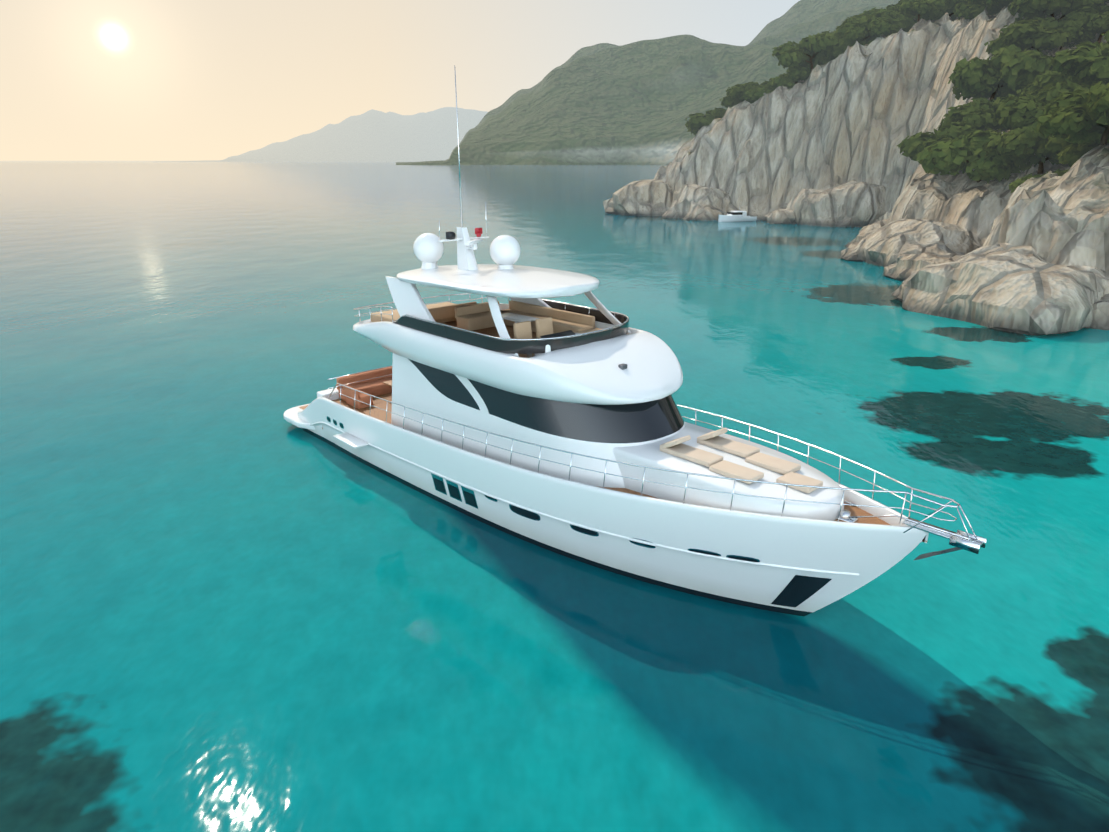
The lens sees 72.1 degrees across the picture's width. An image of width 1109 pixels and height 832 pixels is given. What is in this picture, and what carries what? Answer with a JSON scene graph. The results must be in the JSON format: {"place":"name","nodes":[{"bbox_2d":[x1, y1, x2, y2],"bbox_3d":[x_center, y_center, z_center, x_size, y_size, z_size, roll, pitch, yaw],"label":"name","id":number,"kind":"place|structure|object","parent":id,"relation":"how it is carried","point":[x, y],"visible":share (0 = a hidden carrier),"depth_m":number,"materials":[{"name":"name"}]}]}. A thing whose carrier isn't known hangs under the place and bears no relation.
{"place":"outdoors","nodes":[
{"label":"outdoors","id":0,"kind":"place"},
{"bbox_2d":[155,107,487,161],"bbox_3d":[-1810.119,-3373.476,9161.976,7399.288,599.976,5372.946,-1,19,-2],"label":"mountain","id":1,"kind":"structure","parent":0,"point":[372,135],"depth_m":7757.86,"materials":[{"name":"grey"}]},
{"bbox_2d":[0,0,799,160],"label":"sky","id":2,"kind":"structure","parent":0,"point":[81,80],"materials":[{"name":"beige"}]},
{"bbox_2d":[0,161,1108,831],"bbox_3d":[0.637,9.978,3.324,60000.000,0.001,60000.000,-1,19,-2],"label":"sea","id":3,"kind":"structure","parent":0,"point":[232,599],"depth_m":20.83,"materials":[{"name":"liquid"}]},
{"bbox_2d":[283,65,986,615],"bbox_3d":[-0.586,-3.148,22.988,6.625,14.190,25.975,-17,25,-41],"label":"yacht","id":4,"kind":"object","parent":3,"relation":"on","point":[529,413],"visible":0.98,"depth_m":20.50,"materials":[{"name":"paint"}]},
{"bbox_2d":[718,208,756,221],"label":"motor boat","id":5,"kind":"object","parent":3,"relation":"on","point":[739,215],"visible":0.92,"depth_m":137.29,"materials":[{"name":"white plastic"}]},
{"bbox_2d":[396,0,899,164],"bbox_3d":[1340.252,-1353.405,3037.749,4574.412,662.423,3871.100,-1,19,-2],"label":"mountain","id":6,"kind":"structure","parent":0,"point":[636,103],"depth_m":2112.39,"materials":[{"name":"green plant"}]},
{"bbox_2d":[654,2,1108,274],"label":"headland terrain","id":7,"kind":"structure","parent":0,"point":[857,111],"depth_m":124.11,"materials":[{"name":"grey stone"}]},
{"bbox_2d":[603,179,672,215],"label":"boulder","id":8,"kind":"object","parent":7,"relation":"on","point":[652,197],"visible":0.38,"depth_m":153.17,"materials":[{"name":"grey stone"}]},
{"bbox_2d":[662,184,731,220],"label":"boulder","id":9,"kind":"object","parent":7,"relation":"on","point":[695,202],"visible":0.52,"depth_m":143.93,"materials":[{"name":"grey stone"}]},
{"bbox_2d":[684,108,726,134],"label":"pine tree","id":10,"kind":"object","parent":7,"relation":"on","point":[695,123],"visible":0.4,"depth_m":152.82,"materials":[{"name":"green plant"}]},
{"bbox_2d":[720,82,774,107],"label":"pine tree","id":11,"kind":"object","parent":7,"relation":"on","point":[733,97],"visible":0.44,"depth_m":145.97,"materials":[{"name":"green plant"}]},
{"bbox_2d":[740,87,773,101],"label":"pine tree","id":12,"kind":"object","parent":7,"relation":"on","point":[751,95],"visible":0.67,"depth_m":141.86,"materials":[{"name":"green plant"}]},
{"bbox_2d":[765,203,795,223],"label":"boulder","id":13,"kind":"object","parent":7,"relation":"on","point":[782,214],"visible":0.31,"depth_m":132.84,"materials":[{"name":"grey stone"}]},
{"bbox_2d":[768,65,814,88],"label":"pine tree","id":14,"kind":"object","parent":7,"relation":"on","point":[791,78],"visible":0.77,"depth_m":139.20,"materials":[{"name":"green plant"}]},
{"bbox_2d":[772,34,838,73],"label":"pine tree","id":15,"kind":"object","parent":7,"relation":"on","point":[790,55],"visible":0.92,"depth_m":134.20,"materials":[{"name":"green plant"}]},
{"bbox_2d":[810,55,831,66],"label":"pine tree","id":16,"kind":"object","parent":7,"relation":"on","point":[825,59],"visible":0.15,"depth_m":135.01,"materials":[{"name":"green plant"}]},
{"bbox_2d":[811,43,845,64],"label":"pine tree","id":17,"kind":"object","parent":7,"relation":"on","point":[819,57],"visible":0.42,"depth_m":134.43,"materials":[{"name":"green plant"}]},
{"bbox_2d":[786,180,885,226],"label":"boulder","id":18,"kind":"object","parent":7,"relation":"on","point":[852,203],"visible":0.62,"depth_m":127.56,"materials":[{"name":"grey stone"}]},
{"bbox_2d":[811,30,874,53],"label":"pine tree","id":19,"kind":"object","parent":7,"relation":"on","point":[844,41],"visible":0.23,"depth_m":131.31,"materials":[{"name":"green plant"}]},
{"bbox_2d":[845,15,859,20],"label":"pine tree","id":20,"kind":"object","parent":7,"relation":"on","point":[851,17],"visible":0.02,"depth_m":143.23,"materials":[{"name":"green plant"}]},
{"bbox_2d":[840,239,865,260],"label":"boulder","id":21,"kind":"object","parent":7,"relation":"on","point":[853,252],"visible":0.23,"depth_m":84.48,"materials":[{"name":"grey stone"}]},
{"bbox_2d":[836,18,891,41],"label":"pine tree","id":22,"kind":"object","parent":7,"relation":"on","point":[855,31],"visible":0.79,"depth_m":129.26,"materials":[{"name":"green plant"}]},
{"bbox_2d":[844,219,886,246],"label":"boulder","id":23,"kind":"object","parent":7,"relation":"on","point":[865,232],"visible":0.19,"depth_m":94.87,"materials":[{"name":"grey stone"}]},
{"bbox_2d":[835,12,916,38],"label":"pine tree","id":24,"kind":"object","parent":7,"relation":"on","point":[905,24],"visible":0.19,"depth_m":134.26,"materials":[{"name":"green plant"}]},
{"bbox_2d":[859,4,900,15],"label":"pine tree","id":25,"kind":"object","parent":7,"relation":"on","point":[869,12],"visible":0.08,"depth_m":141.79,"materials":[{"name":"green plant"}]},
{"bbox_2d":[869,23,898,36],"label":"pine tree","id":26,"kind":"object","parent":7,"relation":"on","point":[889,29],"visible":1,"depth_m":127.09,"materials":[{"name":"green plant"}]},
{"bbox_2d":[854,8,913,20],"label":"pine tree","id":27,"kind":"object","parent":7,"relation":"on","point":[865,16],"visible":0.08,"depth_m":138.31,"materials":[{"name":"green plant"}]},
{"bbox_2d":[882,209,892,219],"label":"boulder","id":28,"kind":"object","parent":7,"relation":"on","point":[886,215],"visible":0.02,"depth_m":121.38,"materials":[{"name":"grey stone"}]},
{"bbox_2d":[894,0,917,12],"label":"pine tree","id":29,"kind":"object","parent":7,"relation":"on","point":[896,7],"visible":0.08,"depth_m":137.09,"materials":[{"name":"green plant"}]},
{"bbox_2d":[899,0,942,21],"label":"pine tree","id":30,"kind":"object","parent":7,"relation":"on","point":[928,10],"visible":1,"depth_m":124.25,"materials":[{"name":"green plant"}]},
{"bbox_2d":[882,251,960,279],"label":"boulder","id":31,"kind":"object","parent":7,"relation":"on","point":[906,266],"visible":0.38,"depth_m":69.76,"materials":[{"name":"beige stone"}]},
{"bbox_2d":[862,219,982,266],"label":"boulder","id":32,"kind":"object","parent":7,"relation":"on","point":[893,242],"visible":0.42,"depth_m":77.98,"materials":[{"name":"grey stone"}]},
{"bbox_2d":[912,0,963,20],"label":"pine tree","id":33,"kind":"object","parent":7,"relation":"on","point":[942,6],"visible":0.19,"depth_m":126.99,"materials":[{"name":"green plant"}]},
{"bbox_2d":[897,121,1002,164],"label":"pine tree","id":34,"kind":"object","parent":7,"relation":"on","point":[912,147],"visible":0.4,"depth_m":88.57,"materials":[{"name":"green plant"}]},
{"bbox_2d":[937,98,997,129],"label":"pine tree","id":35,"kind":"object","parent":7,"relation":"on","point":[946,119],"visible":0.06,"depth_m":91.30,"materials":[{"name":"green plant"}]},
{"bbox_2d":[916,130,1019,182],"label":"pine tree","id":36,"kind":"object","parent":7,"relation":"on","point":[966,154],"visible":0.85,"depth_m":78.87,"materials":[{"name":"green plant"}]},
{"bbox_2d":[952,70,1007,99],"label":"pine tree","id":37,"kind":"object","parent":7,"relation":"on","point":[985,88],"visible":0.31,"depth_m":94.59,"materials":[{"name":"green plant"}]},
{"bbox_2d":[953,0,1008,20],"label":"pine tree","id":38,"kind":"object","parent":7,"relation":"on","point":[972,10],"visible":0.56,"depth_m":115.69,"materials":[{"name":"green plant"}]},
{"bbox_2d":[946,93,1037,130],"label":"pine tree","id":39,"kind":"object","parent":7,"relation":"on","point":[972,116],"visible":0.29,"depth_m":88.60,"materials":[{"name":"green plant"}]},
{"bbox_2d":[891,242,1108,334],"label":"boulder","id":40,"kind":"object","parent":7,"relation":"on","point":[1020,289],"visible":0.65,"depth_m":51.09,"materials":[{"name":"beige stone"}]},
{"bbox_2d":[948,44,1052,100],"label":"pine tree","id":41,"kind":"object","parent":7,"relation":"on","point":[1013,66],"visible":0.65,"depth_m":92.58,"materials":[{"name":"green plant"}]},
{"bbox_2d":[989,78,1037,99],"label":"pine tree","id":42,"kind":"object","parent":7,"relation":"on","point":[1004,89],"visible":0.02,"depth_m":94.56,"materials":[{"name":"green plant"}]},
{"bbox_2d":[1001,37,1031,50],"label":"pine tree","id":43,"kind":"object","parent":7,"relation":"on","point":[1023,44],"visible":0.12,"depth_m":97.56,"materials":[{"name":"green plant"}]},
{"bbox_2d":[984,126,1075,173],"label":"pine tree","id":44,"kind":"object","parent":7,"relation":"on","point":[1019,145],"visible":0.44,"depth_m":73.82,"materials":[{"name":"green plant"}]},
{"bbox_2d":[984,15,1089,55],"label":"pine tree","id":45,"kind":"object","parent":7,"relation":"on","point":[1042,33],"visible":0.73,"depth_m":94.72,"materials":[{"name":"green plant"}]},
{"bbox_2d":[1009,169,1068,192],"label":"pine tree","id":46,"kind":"object","parent":7,"relation":"on","point":[1015,184],"visible":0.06,"depth_m":71.06,"materials":[{"name":"green plant"}]},
{"bbox_2d":[1016,69,1069,95],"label":"pine tree","id":47,"kind":"object","parent":7,"relation":"on","point":[1047,78],"visible":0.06,"depth_m":83.57,"materials":[{"name":"green plant"}]},
{"bbox_2d":[1021,122,1066,164],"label":"pine tree","id":48,"kind":"object","parent":7,"relation":"on","point":[1052,160],"visible":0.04,"depth_m":74.49,"materials":[{"name":"green plant"}]},
{"bbox_2d":[993,79,1108,130],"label":"pine tree","id":49,"kind":"object","parent":7,"relation":"on","point":[1021,111],"visible":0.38,"depth_m":76.06,"materials":[{"name":"green plant"}]},
{"bbox_2d":[1008,0,1107,23],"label":"pine tree","id":50,"kind":"object","parent":7,"relation":"on","point":[1030,9],"visible":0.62,"depth_m":97.36,"materials":[{"name":"green plant"}]},
{"bbox_2d":[1032,86,1108,144],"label":"pine tree","id":51,"kind":"object","parent":7,"relation":"on","point":[1064,116],"visible":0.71,"depth_m":59.86,"materials":[{"name":"green plant"}]},
{"bbox_2d":[1045,136,1099,166],"bbox_3d":[46.454,-22.674,65.724,8.700,3.938,8.084,-3,19,-8],"label":"pine tree","id":52,"kind":"object","parent":7,"relation":"on","point":[1063,149],"visible":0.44,"depth_m":64.21,"materials":[{"name":"green plant"}]},
{"bbox_2d":[1055,22,1095,49],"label":"pine tree","id":53,"kind":"object","parent":7,"relation":"on","point":[1078,35],"visible":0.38,"depth_m":94.80,"materials":[{"name":"green plant"}]},
{"bbox_2d":[1048,41,1108,85],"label":"pine tree","id":54,"kind":"object","parent":7,"relation":"on","point":[1086,63],"visible":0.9,"depth_m":76.04,"materials":[{"name":"green plant"}]},
{"bbox_2d":[1060,124,1108,145],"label":"pine tree","id":55,"kind":"object","parent":7,"relation":"on","point":[1094,134],"visible":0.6,"depth_m":60.59,"materials":[{"name":"green plant"}]},
{"bbox_2d":[1062,5,1108,43],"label":"pine tree","id":56,"kind":"object","parent":7,"relation":"on","point":[1098,22],"visible":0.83,"depth_m":94.22,"materials":[{"name":"green plant"}]},
{"bbox_2d":[1082,81,1108,125],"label":"pine tree","id":57,"kind":"object","parent":7,"relation":"on","point":[1097,108],"visible":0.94,"depth_m":55.59,"materials":[{"name":"green plant"}]},
{"bbox_2d":[1084,293,1108,329],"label":"boulder","id":58,"kind":"object","parent":7,"relation":"on","point":[1100,320],"visible":0.12,"depth_m":50.09,"materials":[{"name":"grey stone"}]},
{"bbox_2d":[1099,30,1108,56],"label":"pine tree","id":59,"kind":"object","parent":7,"relation":"on","point":[1106,37],"visible":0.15,"depth_m":78.50,"materials":[{"name":"green plant"}]}
]}

